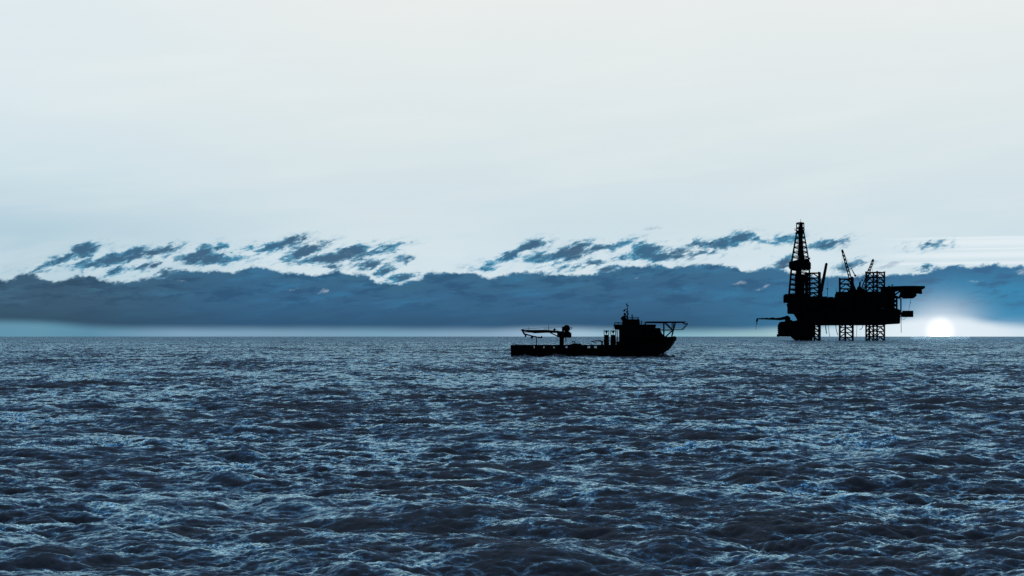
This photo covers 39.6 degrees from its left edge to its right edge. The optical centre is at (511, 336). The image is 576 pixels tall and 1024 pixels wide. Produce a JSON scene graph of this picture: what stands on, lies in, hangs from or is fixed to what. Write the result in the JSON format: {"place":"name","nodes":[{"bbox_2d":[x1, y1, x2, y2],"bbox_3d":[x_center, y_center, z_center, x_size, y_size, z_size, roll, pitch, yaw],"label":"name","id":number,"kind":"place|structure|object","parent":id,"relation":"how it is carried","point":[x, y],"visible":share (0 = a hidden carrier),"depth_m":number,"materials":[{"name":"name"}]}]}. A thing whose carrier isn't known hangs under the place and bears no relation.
{"place":"outdoors","nodes":[
{"label":"outdoors","id":0,"kind":"place"},
{"bbox_2d":[0,337,1023,575],"bbox_3d":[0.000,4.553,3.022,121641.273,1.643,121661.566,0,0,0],"label":"water","id":1,"kind":"structure","parent":0,"point":[436,456],"depth_m":53.53,"materials":[{"name":"blue liquid"}]},
{"bbox_2d":[510,303,687,356],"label":"supply ship","id":2,"kind":"object","parent":1,"relation":"on","point":[636,338],"visible":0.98,"depth_m":320.16,"materials":[{"name":"black paint"}]},
{"bbox_2d":[756,316,813,340],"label":"ship","id":3,"kind":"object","parent":1,"relation":"in","point":[796,330],"depth_m":1580.16,"materials":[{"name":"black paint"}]},
{"bbox_2d":[783,219,924,340],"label":"jack up rig","id":4,"kind":"object","parent":1,"relation":"in","point":[853,306],"visible":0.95,"depth_m":1573.93,"materials":[{"name":"black paint"}]},
{"bbox_2d":[0,0,1023,336],"label":"sky","id":5,"kind":"structure","parent":0,"point":[169,168],"materials":[{"name":"white"}]},
{"bbox_2d":[929,321,950,336],"bbox_3d":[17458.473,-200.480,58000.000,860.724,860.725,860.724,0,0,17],"label":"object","id":6,"kind":"object","parent":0,"point":[939,329],"visible":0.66,"depth_m":57682.18,"materials":[{"name":"white"}]}
]}

